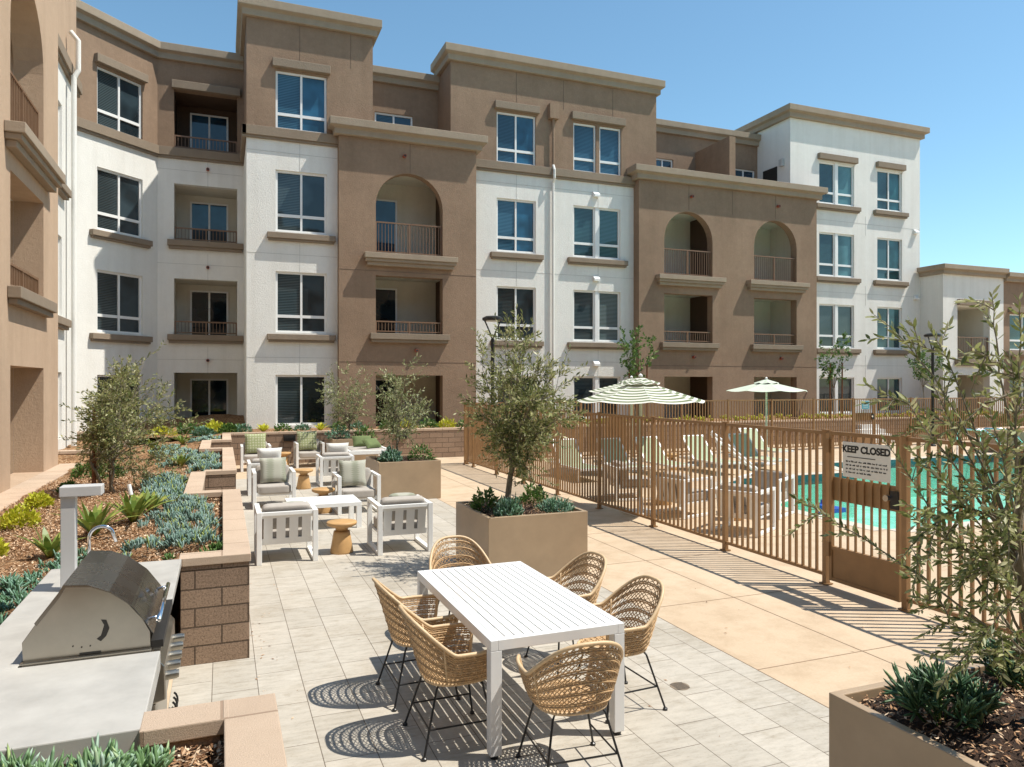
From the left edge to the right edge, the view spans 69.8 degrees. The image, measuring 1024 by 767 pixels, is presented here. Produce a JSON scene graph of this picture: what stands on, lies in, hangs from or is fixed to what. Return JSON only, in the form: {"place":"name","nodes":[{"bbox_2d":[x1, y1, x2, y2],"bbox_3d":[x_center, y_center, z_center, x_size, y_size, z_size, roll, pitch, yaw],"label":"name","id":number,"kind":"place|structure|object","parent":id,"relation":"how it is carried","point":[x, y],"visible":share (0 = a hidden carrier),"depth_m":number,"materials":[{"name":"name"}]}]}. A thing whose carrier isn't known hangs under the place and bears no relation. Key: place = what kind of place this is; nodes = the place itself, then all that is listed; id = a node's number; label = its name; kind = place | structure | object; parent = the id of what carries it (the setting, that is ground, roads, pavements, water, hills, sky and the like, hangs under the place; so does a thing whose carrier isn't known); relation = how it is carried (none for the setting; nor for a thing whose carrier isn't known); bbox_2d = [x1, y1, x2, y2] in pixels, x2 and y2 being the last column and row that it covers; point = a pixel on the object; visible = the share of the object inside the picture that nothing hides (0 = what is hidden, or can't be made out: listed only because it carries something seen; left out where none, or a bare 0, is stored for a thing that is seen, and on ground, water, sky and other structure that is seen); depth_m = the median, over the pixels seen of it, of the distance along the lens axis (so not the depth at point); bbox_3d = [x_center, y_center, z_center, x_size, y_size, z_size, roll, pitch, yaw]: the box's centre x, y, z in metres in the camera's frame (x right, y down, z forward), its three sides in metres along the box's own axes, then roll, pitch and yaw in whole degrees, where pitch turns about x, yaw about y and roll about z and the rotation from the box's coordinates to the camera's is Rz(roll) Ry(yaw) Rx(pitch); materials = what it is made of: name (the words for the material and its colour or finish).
{"place":"outdoors","nodes":[
{"label":"outdoors","id":0,"kind":"place"},
{"bbox_2d":[0,590,30,618],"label":"mulch","id":1,"kind":"object","parent":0,"point":[10,611],"visible":0.09,"depth_m":5.35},
{"bbox_2d":[0,546,95,624],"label":"blue succulent","id":2,"kind":"object","parent":1,"relation":"on","point":[14,583],"visible":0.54,"depth_m":5.78,"materials":[{"name":"green plant"}]},
{"bbox_2d":[0,0,81,492],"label":"apartment wing","id":3,"kind":"structure","parent":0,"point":[40,70],"depth_m":14.30,"materials":[{"name":"paint"}]},
{"bbox_2d":[0,441,222,593],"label":"mulch bed","id":4,"kind":"object","parent":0,"point":[194,445],"visible":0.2,"depth_m":8.36,"materials":[{"name":"wood"}]},
{"bbox_2d":[0,503,42,530],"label":"bed shrub","id":5,"kind":"object","parent":4,"relation":"on","point":[13,515],"visible":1,"depth_m":8.59,"materials":[{"name":"yellow plant"}]},
{"bbox_2d":[15,526,85,557],"bbox_3d":[-4.351,1.484,6.915,0.553,0.298,0.445,0,0,15],"label":"agave","id":6,"kind":"object","parent":4,"relation":"on","point":[47,547],"visible":0.75,"depth_m":6.84,"materials":[{"name":"green plant"}]},
{"bbox_2d":[52,500,142,535],"bbox_3d":[-4.461,1.420,7.844,0.785,0.396,0.741,0,0,28],"label":"agave","id":7,"kind":"object","parent":4,"relation":"on","point":[90,520],"visible":0.81,"depth_m":7.79,"materials":[{"name":"green plant"}]},
{"bbox_2d":[59,341,211,493],"bbox_3d":[-5.958,0.513,11.415,2.253,2.411,1.924,0,0,28],"label":"olive tree","id":8,"kind":"object","parent":4,"relation":"on","point":[109,445],"visible":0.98,"depth_m":11.12,"materials":[{"name":"green plant"}]},
{"bbox_2d":[97,491,174,521],"bbox_3d":[-4.347,1.402,8.461,0.706,0.387,0.625,0,0,15],"label":"agave","id":9,"kind":"object","parent":4,"relation":"on","point":[134,506],"visible":0.93,"depth_m":8.40,"materials":[{"name":"green plant"}]},
{"bbox_2d":[120,509,185,556],"bbox_3d":[-3.657,1.495,7.542,0.510,0.276,2.343,0,0,-22],"label":"blue succulent","id":10,"kind":"object","parent":4,"relation":"on","point":[150,542],"visible":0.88,"depth_m":6.88,"materials":[{"name":"green plant"}]},
{"bbox_2d":[139,471,188,503],"bbox_3d":[-5.181,1.512,10.922,0.712,0.295,3.205,0,0,-25],"label":"blue succulent","id":11,"kind":"object","parent":4,"relation":"on","point":[166,484],"visible":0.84,"depth_m":10.68,"materials":[{"name":"green plant"}]},
{"bbox_2d":[147,443,198,467],"bbox_3d":[-7.308,1.510,16.015,1.002,0.331,4.509,0,0,-29],"label":"blue succulent","id":12,"kind":"object","parent":4,"relation":"on","point":[189,451],"visible":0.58,"depth_m":15.76,"materials":[{"name":"green plant"}]},
{"bbox_2d":[185,450,221,474],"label":"blue succulent","id":13,"kind":"object","parent":4,"relation":"on","point":[200,462],"visible":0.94,"depth_m":13.46,"materials":[{"name":"green plant"}]},
{"bbox_2d":[122,414,244,445],"bbox_3d":[-10.819,1.414,22.606,4.900,0.706,4.800,0,0,-22],"label":"mulch bed","id":14,"kind":"object","parent":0,"point":[229,418],"visible":0.2,"depth_m":24.24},
{"bbox_2d":[170,751,223,766],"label":"corner mulch bed","id":15,"kind":"object","parent":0,"point":[211,755],"visible":0.31,"depth_m":3.10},
{"bbox_2d":[0,743,68,766],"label":"blue succulent","id":16,"kind":"object","parent":15,"relation":"on","point":[27,760],"visible":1,"depth_m":2.82,"materials":[{"name":"green plant"}]},
{"bbox_2d":[41,733,174,766],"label":"blue succulent","id":17,"kind":"object","parent":15,"relation":"on","point":[111,755],"visible":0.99,"depth_m":2.87,"materials":[{"name":"green plant"}]},
{"bbox_2d":[60,738,223,766],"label":"wood chips","id":18,"kind":"object","parent":15,"relation":"on","point":[196,754],"visible":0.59,"depth_m":3.04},
{"bbox_2d":[181,501,222,552],"bbox_3d":[-3.352,1.559,8.030,0.390,0.099,3.800,0,0,-22],"label":"mulch bed","id":19,"kind":"object","parent":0,"point":[218,528],"visible":0.13,"depth_m":7.77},
{"bbox_2d":[151,491,222,552],"bbox_3d":[-3.631,1.484,8.198,0.701,0.347,3.343,0,0,-27],"label":"blue succulent","id":20,"kind":"object","parent":19,"relation":"on","point":[182,535],"visible":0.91,"depth_m":7.71,"materials":[{"name":"green plant"}]},
{"bbox_2d":[168,476,828,766],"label":"tile paving","id":21,"kind":"structure","parent":0,"point":[323,623],"depth_m":5.61,"materials":[{"name":"tile"}]},
{"bbox_2d":[139,693,286,766],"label":"retaining wall","id":22,"kind":"structure","parent":21,"relation":"on","point":[248,730],"depth_m":3.13,"materials":[{"name":"concrete"}]},
{"bbox_2d":[179,434,250,666],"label":"retaining wall","id":23,"kind":"structure","parent":21,"relation":"on","point":[214,606],"depth_m":6.22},
{"bbox_2d":[251,465,295,509],"bbox_3d":[-4.604,1.966,14.148,0.770,0.761,0.820,0,0,-22],"label":"lounge armchair","id":24,"kind":"object","parent":21,"relation":"on","point":[288,487],"visible":0.77,"depth_m":13.89,"materials":[{"name":"white metal"}]},
{"bbox_2d":[259,457,286,483],"bbox_3d":[-4.604,1.670,14.148,0.500,0.500,0.170,0,-16,-25],"label":"pillow","id":25,"kind":"object","parent":24,"relation":"on","point":[272,469],"visible":1,"depth_m":14.08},
{"bbox_2d":[254,500,317,565],"bbox_3d":[-3.072,1.966,9.947,0.770,0.761,0.820,0,0,-22],"label":"lounge armchair","id":26,"kind":"object","parent":21,"relation":"on","point":[283,523],"visible":1,"depth_m":9.65,"materials":[{"name":"white metal"}]},
{"bbox_2d":[285,495,361,527],"bbox_3d":[-3.132,2.135,12.139,1.140,0.419,0.840,0,0,-22],"label":"coffee table","id":27,"kind":"object","parent":21,"relation":"on","point":[351,501],"visible":0.6,"depth_m":11.98,"materials":[{"name":"white metal"}]},
{"bbox_2d":[316,452,353,486],"bbox_3d":[-4.137,1.966,17.129,0.770,0.761,0.820,0,0,-22],"label":"lounge armchair","id":28,"kind":"object","parent":21,"relation":"on","point":[329,463],"visible":0.69,"depth_m":16.80,"materials":[{"name":"white metal"}]},
{"bbox_2d":[326,519,356,554],"bbox_3d":[-2.368,2.130,10.204,0.416,0.432,0.416,0,0,-22],"label":"wooden stool","id":29,"kind":"object","parent":21,"relation":"on","point":[341,543],"visible":1,"depth_m":10.10,"materials":[{"name":"wood"}]},
{"bbox_2d":[332,468,380,514],"bbox_3d":[-2.896,1.966,13.608,0.770,0.761,0.820,0,0,-22],"label":"lounge armchair","id":30,"kind":"object","parent":21,"relation":"on","point":[362,492],"visible":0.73,"depth_m":13.36,"materials":[{"name":"white metal"}]},
{"bbox_2d":[339,459,366,486],"bbox_3d":[-2.952,1.660,13.586,0.500,0.500,0.170,0,-16,-17],"label":"pillow","id":31,"kind":"object","parent":30,"relation":"on","point":[352,473],"visible":0.94,"depth_m":13.52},
{"bbox_2d":[367,494,432,555],"bbox_3d":[-1.614,1.966,10.502,0.770,0.761,0.820,0,0,-22],"label":"lounge armchair","id":32,"kind":"object","parent":21,"relation":"on","point":[400,515],"visible":0.98,"depth_m":10.22,"materials":[{"name":"white metal"}]},
{"bbox_2d":[366,454,440,499],"bbox_3d":[-2.306,1.935,15.433,1.280,0.819,1.400,0,0,-22],"label":"planter box","id":33,"kind":"object","parent":21,"relation":"on","point":[419,476],"visible":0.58,"depth_m":14.83,"materials":[{"name":"concrete"}]},
{"bbox_2d":[365,355,441,450],"bbox_3d":[-2.271,0.478,15.339,1.199,2.310,1.486,0,0,32],"label":"olive tree","id":34,"kind":"object","parent":33,"relation":"in","point":[394,422],"visible":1,"depth_m":15.25,"materials":[{"name":"green plant"}]},
{"bbox_2d":[372,577,460,711],"bbox_3d":[-0.738,1.903,5.578,0.633,0.887,0.621,0,0,-24],"label":"woven chair","id":35,"kind":"object","parent":21,"relation":"on","point":[388,597],"visible":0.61,"depth_m":5.41,"materials":[{"name":"beige wicker"}]},
{"bbox_2d":[398,605,486,761],"bbox_3d":[-0.431,1.903,4.883,0.633,0.887,0.620,0,0,-22],"label":"woven chair","id":36,"kind":"object","parent":21,"relation":"on","point":[468,667],"visible":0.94,"depth_m":4.68,"materials":[{"name":"wicker"}]},
{"bbox_2d":[429,535,496,627],"bbox_3d":[-0.458,1.903,6.761,0.620,0.887,0.633,0,0,-22],"label":"woven chair","id":37,"kind":"object","parent":21,"relation":"on","point":[433,557],"visible":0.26,"depth_m":6.99,"materials":[{"name":"beige wicker"}]},
{"bbox_2d":[417,561,623,759],"bbox_3d":[-0.029,1.972,5.580,0.950,0.746,1.840,0,0,-22],"label":"dining table","id":38,"kind":"object","parent":21,"relation":"on","point":[552,597],"visible":0.91,"depth_m":5.08,"materials":[{"name":"white metal"}]},
{"bbox_2d":[456,496,587,581],"bbox_3d":[0.093,1.930,9.392,1.300,0.830,1.280,0,0,-22],"label":"planter box","id":39,"kind":"object","parent":21,"relation":"on","point":[546,544],"visible":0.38,"depth_m":8.85,"materials":[{"name":"concrete"}]},
{"bbox_2d":[470,486,499,510],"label":"planter shrub","id":40,"kind":"object","parent":39,"relation":"in","point":[478,502],"visible":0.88,"depth_m":9.24,"materials":[{"name":"green plant"}]},
{"bbox_2d":[493,492,524,516],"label":"planter shrub","id":41,"kind":"object","parent":39,"relation":"in","point":[512,505],"visible":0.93,"depth_m":8.81,"materials":[{"name":"green plant"}]},
{"bbox_2d":[453,303,590,504],"bbox_3d":[0.146,0.309,9.264,1.609,2.656,1.605,0,0,44],"label":"olive tree","id":42,"kind":"object","parent":39,"relation":"in","point":[520,431],"visible":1,"depth_m":9.11,"materials":[{"name":"green plant"}]},
{"bbox_2d":[533,494,575,512],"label":"planter shrub","id":43,"kind":"object","parent":39,"relation":"in","point":[554,505],"visible":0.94,"depth_m":9.09,"materials":[{"name":"green plant"}]},
{"bbox_2d":[524,551,606,677],"bbox_3d":[0.472,1.903,6.191,0.633,0.887,0.620,0,0,-29],"label":"woven chair","id":44,"kind":"object","parent":21,"relation":"on","point":[592,595],"visible":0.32,"depth_m":6.38,"materials":[{"name":"beige wicker"}]},
{"bbox_2d":[516,640,623,766],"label":"woven chair","id":45,"kind":"object","parent":21,"relation":"on","point":[561,696],"visible":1,"depth_m":4.25,"materials":[{"name":"beige wicker"}]},
{"bbox_2d":[575,575,667,723],"bbox_3d":[0.791,1.903,5.412,0.633,0.887,0.621,0,0,-25],"label":"woven chair","id":46,"kind":"object","parent":21,"relation":"on","point":[634,645],"visible":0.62,"depth_m":5.49,"materials":[{"name":"beige wicker"}]},
{"bbox_2d":[829,661,1023,766],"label":"planter box","id":47,"kind":"object","parent":21,"relation":"on","point":[867,728],"visible":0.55,"depth_m":3.44,"materials":[{"name":"concrete"}]},
{"bbox_2d":[783,285,1023,697],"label":"olive tree","id":48,"kind":"object","parent":47,"relation":"in","point":[1009,534],"visible":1,"depth_m":3.26,"materials":[{"name":"green plant"}]},
{"bbox_2d":[880,650,1009,730],"bbox_3d":[2.034,1.470,3.492,0.530,0.387,0.536,0,0,-22],"label":"planter shrub","id":49,"kind":"object","parent":47,"relation":"in","point":[915,693],"visible":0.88,"depth_m":3.43,"materials":[{"name":"green plant"}]},
{"bbox_2d":[969,635,1023,691],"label":"planter shrub","id":50,"kind":"object","parent":47,"relation":"in","point":[1014,677],"visible":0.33,"depth_m":3.87,"materials":[{"name":"green plant"}]},
{"bbox_2d":[76,0,929,430],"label":"apartment building","id":51,"kind":"structure","parent":0,"point":[284,208],"depth_m":26.43,"materials":[{"name":"white paint"}]},
{"bbox_2d":[89,270,152,343],"bbox_3d":[-12.500,-2.415,23.450,0.320,2.230,2.160,0,0,23],"label":"window","id":52,"kind":"structure","parent":51,"relation":"in","point":[118,294],"depth_m":23.46,"materials":[{"name":"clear glass"}]},
{"bbox_2d":[89,167,152,248],"bbox_3d":[-12.500,-5.600,23.450,0.320,2.240,2.160,0,0,23],"label":"window","id":53,"kind":"structure","parent":51,"relation":"in","point":[118,195],"depth_m":23.46,"materials":[{"name":"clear glass"}]},
{"bbox_2d":[94,52,148,138],"bbox_3d":[-12.504,-9.095,23.452,0.310,2.170,1.840,0,0,23],"label":"window","id":54,"kind":"structure","parent":51,"relation":"in","point":[118,97],"depth_m":23.46,"materials":[{"name":"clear glass"}]},
{"bbox_2d":[276,375,326,424],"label":"window","id":55,"kind":"structure","parent":51,"relation":"in","point":[297,396],"depth_m":23.40,"materials":[{"name":"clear glass"}]},
{"bbox_2d":[267,271,335,342],"bbox_3d":[-6.685,-2.415,23.315,2.090,2.230,0.320,0,0,-22],"label":"window","id":56,"kind":"structure","parent":51,"relation":"in","point":[301,298],"depth_m":23.39,"materials":[{"name":"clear glass"}]},
{"bbox_2d":[267,170,335,244],"bbox_3d":[-6.685,-5.600,23.315,2.090,2.240,0.320,0,0,-22],"label":"window","id":57,"kind":"structure","parent":51,"relation":"in","point":[301,198],"depth_m":23.39,"materials":[{"name":"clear glass"}]},
{"bbox_2d":[272,57,330,133],"bbox_3d":[-6.687,-9.095,23.320,1.770,2.170,0.310,0,0,-22],"label":"window","id":58,"kind":"structure","parent":51,"relation":"in","point":[301,100],"depth_m":23.38,"materials":[{"name":"blue glass"}]},
{"bbox_2d":[490,286,543,347],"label":"window","id":59,"kind":"structure","parent":51,"relation":"in","point":[507,297],"depth_m":26.87,"materials":[{"name":"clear glass"}]},
{"bbox_2d":[490,198,543,261],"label":"window","id":60,"kind":"structure","parent":51,"relation":"in","point":[515,218],"depth_m":26.85,"materials":[{"name":"blue glass"}]},
{"bbox_2d":[494,100,539,164],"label":"window","id":61,"kind":"structure","parent":51,"relation":"in","point":[515,133],"depth_m":26.85,"materials":[{"name":"blue glass"}]},
{"bbox_2d":[573,123,594,172],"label":"window","id":62,"kind":"structure","parent":51,"relation":"in","point":[583,134],"depth_m":27.92,"materials":[{"name":"blue glass"}]},
{"bbox_2d":[573,376,618,417],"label":"window","id":63,"kind":"structure","parent":51,"relation":"in","point":[581,388],"depth_m":28.03,"materials":[{"name":"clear glass"}]},
{"bbox_2d":[567,290,626,349],"bbox_3d":[3.254,-2.415,27.997,2.540,2.230,0.320,0,0,-22],"label":"window","id":64,"kind":"structure","parent":51,"relation":"in","point":[595,313],"depth_m":28.03,"materials":[{"name":"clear glass"}]},
{"bbox_2d":[567,206,627,267],"bbox_3d":[3.254,-5.600,27.997,2.540,2.240,0.320,0,0,-22],"label":"window","id":65,"kind":"structure","parent":51,"relation":"in","point":[595,230],"depth_m":28.03,"materials":[{"name":"teal glass"}]},
{"bbox_2d":[600,127,619,175],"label":"window","id":66,"kind":"structure","parent":51,"relation":"in","point":[609,137],"depth_m":28.33,"materials":[{"name":"blue glass"}]},
{"bbox_2d":[819,377,852,412],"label":"window","id":67,"kind":"structure","parent":51,"relation":"in","point":[848,382],"depth_m":32.90,"materials":[{"name":"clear glass"}]},
{"bbox_2d":[817,304,860,354],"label":"window","id":68,"kind":"structure","parent":51,"relation":"in","point":[834,320],"depth_m":32.88,"materials":[{"name":"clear glass"}]},
{"bbox_2d":[817,232,860,284],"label":"window","id":69,"kind":"structure","parent":51,"relation":"in","point":[835,250],"depth_m":32.88,"materials":[{"name":"teal glass"}]},
{"bbox_2d":[817,152,860,213],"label":"window","id":70,"kind":"structure","parent":51,"relation":"in","point":[838,179],"depth_m":32.88,"materials":[{"name":"teal glass"}]},
{"bbox_2d":[877,378,900,411],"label":"window","id":71,"kind":"structure","parent":51,"relation":"in","point":[886,384],"depth_m":34.14,"materials":[{"name":"grey glass"}]},
{"bbox_2d":[873,307,908,355],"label":"window","id":72,"kind":"structure","parent":51,"relation":"in","point":[887,314],"depth_m":34.09,"materials":[{"name":"teal glass"}]},
{"bbox_2d":[873,238,908,287],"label":"window","id":73,"kind":"structure","parent":51,"relation":"in","point":[888,250],"depth_m":34.10,"materials":[{"name":"teal glass"}]},
{"bbox_2d":[873,161,908,218],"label":"window","id":74,"kind":"structure","parent":51,"relation":"in","point":[888,183],"depth_m":34.08,"materials":[{"name":"teal glass"}]},
{"bbox_2d":[21,437,1018,708],"bbox_3d":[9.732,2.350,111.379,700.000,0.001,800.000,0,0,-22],"label":"concrete deck","id":75,"kind":"structure","parent":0,"point":[757,637],"depth_m":8.21,"materials":[{"name":"concrete"}]},
{"bbox_2d":[0,463,77,511],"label":"walkway","id":76,"kind":"structure","parent":75,"relation":"on","point":[8,497],"depth_m":12.57,"materials":[{"name":"concrete"}]},
{"bbox_2d":[0,559,181,766],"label":"barbecue counter","id":77,"kind":"object","parent":75,"relation":"on","point":[74,707],"visible":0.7,"depth_m":3.44,"materials":[{"name":"grey concrete"}]},
{"bbox_2d":[59,483,103,588],"bbox_3d":[-3.043,1.084,5.195,0.260,0.728,0.140,0,0,-22],"label":"utility post","id":78,"kind":"object","parent":77,"relation":"on","point":[69,495],"visible":0.79,"depth_m":5.12,"materials":[{"name":"metal"}]},
{"bbox_2d":[19,551,184,710],"bbox_3d":[-2.346,1.604,4.315,0.740,1.092,0.910,0,0,-22],"label":"gas grill","id":79,"kind":"object","parent":77,"relation":"on","point":[103,604],"visible":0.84,"depth_m":3.96,"materials":[{"name":"metal"}]},
{"bbox_2d":[327,436,376,465],"bbox_3d":[-4.668,1.935,21.381,1.260,0.820,1.200,0,0,-22],"label":"planter box","id":80,"kind":"object","parent":75,"relation":"on","point":[350,441],"visible":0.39,"depth_m":20.84,"materials":[{"name":"concrete"}]},
{"bbox_2d":[315,361,374,436],"bbox_3d":[-4.820,0.487,21.303,1.774,2.293,1.497,0,0,-22],"label":"olive tree","id":81,"kind":"object","parent":80,"relation":"in","point":[352,407],"visible":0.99,"depth_m":21.23,"materials":[{"name":"green plant"}]},
{"bbox_2d":[222,415,1019,464],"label":"back retaining wall","id":82,"kind":"structure","parent":75,"relation":"on","point":[444,442],"depth_m":23.35,"materials":[{"name":"concrete"}]},
{"bbox_2d":[576,373,704,515],"bbox_3d":[2.328,1.080,13.287,2.216,2.530,2.216,0,0,-22],"label":"patio umbrella","id":83,"kind":"object","parent":75,"relation":"on","point":[640,390],"visible":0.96,"depth_m":12.81,"materials":[{"name":"fabric"}]},
{"bbox_2d":[463,402,832,584],"bbox_3d":[1.158,1.442,14.969,0.110,1.815,13.820,0,0,-22],"label":"pool fence","id":84,"kind":"object","parent":75,"relation":"on","point":[473,448],"visible":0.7,"depth_m":11.16,"materials":[{"name":"metal"}]},
{"bbox_2d":[826,431,900,601],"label":"pool gate","id":85,"kind":"structure","parent":84,"relation":"attached to","point":[872,574],"depth_m":8.08,"materials":[{"name":"metal"}]},
{"bbox_2d":[843,441,890,482],"bbox_3d":[3.868,0.853,8.024,0.011,0.395,0.641,0,0,-22],"label":"gate sign","id":86,"kind":"object","parent":85,"relation":"attached to","point":[866,461],"visible":0.98,"depth_m":8.00,"materials":[{"name":"white"}]},
{"bbox_2d":[466,398,854,463],"bbox_3d":[5.575,1.442,24.087,14.910,1.815,0.110,0,0,-22],"label":"pool fence","id":87,"kind":"object","parent":75,"relation":"on","point":[813,419],"visible":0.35,"depth_m":25.22,"materials":[{"name":"metal"}]},
{"bbox_2d":[854,398,873,443],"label":"pool gate","id":88,"kind":"structure","parent":87,"relation":"attached to","point":[863,416],"depth_m":27.00,"materials":[{"name":"metal"}]},
{"bbox_2d":[656,471,712,518],"bbox_3d":[3.061,1.966,13.200,0.820,0.761,0.770,0,0,-37],"label":"lounge armchair","id":89,"kind":"object","parent":75,"relation":"on","point":[680,491],"visible":0.4,"depth_m":12.99,"materials":[{"name":"white metal"}]},
{"bbox_2d":[440,462,960,707],"bbox_3d":[12.867,2.347,13.797,25.924,0.006,22.200,0,0,-22],"label":"pavement joint","id":90,"kind":"object","parent":75,"relation":"on","point":[750,604],"visible":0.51,"depth_m":7.20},
{"bbox_2d":[711,483,775,537],"bbox_3d":[3.696,1.966,11.730,0.770,0.761,0.820,0,0,38],"label":"lounge armchair","id":91,"kind":"object","parent":75,"relation":"on","point":[756,507],"visible":0.44,"depth_m":11.52,"materials":[{"name":"white metal"}]},
{"bbox_2d":[726,377,806,464],"bbox_3d":[7.383,1.075,21.307,2.216,2.540,2.216,0,0,-22],"label":"patio umbrella","id":92,"kind":"object","parent":75,"relation":"on","point":[766,385],"visible":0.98,"depth_m":20.91,"materials":[{"name":"fabric"}]},
{"bbox_2d":[739,470,794,519],"bbox_3d":[4.566,1.966,13.203,0.770,0.761,0.820,0,0,38],"label":"lounge armchair","id":93,"kind":"object","parent":75,"relation":"on","point":[780,488],"visible":0.31,"depth_m":13.24,"materials":[{"name":"white metal"}]},
{"bbox_2d":[707,453,1012,531],"bbox_3d":[11.340,2.344,18.167,15.150,0.001,8.550,0,0,-22],"label":"pool coping","id":94,"kind":"object","parent":75,"relation":"on","point":[859,525],"visible":0.15,"depth_m":12.56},
{"bbox_2d":[733,454,1014,528],"bbox_3d":[11.340,2.950,18.167,14.550,1.200,7.950,0,0,-22],"label":"pool basin","id":95,"kind":"object","parent":75,"relation":"in","point":[875,517],"visible":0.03,"depth_m":20.20,"materials":[{"name":"liquid"}]},
{"bbox_2d":[874,397,1023,444],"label":"pool fence","id":96,"kind":"object","parent":75,"relation":"on","point":[943,428],"visible":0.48,"depth_m":28.45,"materials":[{"name":"metal"}]},
{"bbox_2d":[898,435,1023,635],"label":"pool fence","id":97,"kind":"object","parent":75,"relation":"on","point":[907,440],"visible":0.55,"depth_m":7.33,"materials":[{"name":"metal"}]},
{"bbox_2d":[81,0,1023,272],"label":"sky","id":98,"kind":"structure","parent":0,"point":[954,69],"materials":[{"name":"blue"}]},
{"bbox_2d":[138,411,999,437],"bbox_3d":[5.404,1.440,27.675,37.600,0.228,2.300,0,0,-22],"label":"back mulch bed","id":99,"kind":"object","parent":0,"point":[312,429],"visible":0.15,"depth_m":24.30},
{"bbox_2d":[616,325,658,415],"bbox_3d":[4.510,-0.317,27.030,1.738,3.697,1.174,0,0,-29],"label":"young tree","id":100,"kind":"object","parent":99,"relation":"on","point":[633,356],"visible":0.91,"depth_m":26.92,"materials":[{"name":"green plant"}]},
{"bbox_2d":[814,332,852,414],"bbox_3d":[13.249,-0.342,30.373,1.694,3.746,1.400,0,0,-42],"label":"young tree","id":101,"kind":"object","parent":99,"relation":"on","point":[833,365],"visible":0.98,"depth_m":30.34,"materials":[{"name":"green plant"}]},
{"bbox_2d":[904,348,946,414],"bbox_3d":[18.105,-0.050,32.237,1.667,3.164,1.237,0,0,38],"label":"young tree","id":102,"kind":"object","parent":99,"relation":"on","point":[919,367],"visible":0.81,"depth_m":32.15,"materials":[{"name":"green plant"}]},
{"bbox_2d":[744,457,1014,523],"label":"pool water","id":103,"kind":"structure","parent":0,"point":[953,473],"depth_m":19.33,"materials":[{"name":"liquid"}]},
{"bbox_2d":[917,263,1023,414],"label":"apartment building","id":104,"kind":"structure","parent":0,"point":[943,286],"depth_m":34.60,"materials":[{"name":"white paint"}]},
{"bbox_2d":[1006,307,1023,356],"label":"window","id":105,"kind":"structure","parent":104,"relation":"in","point":[1014,334],"depth_m":35.50,"materials":[{"name":"teal glass"}]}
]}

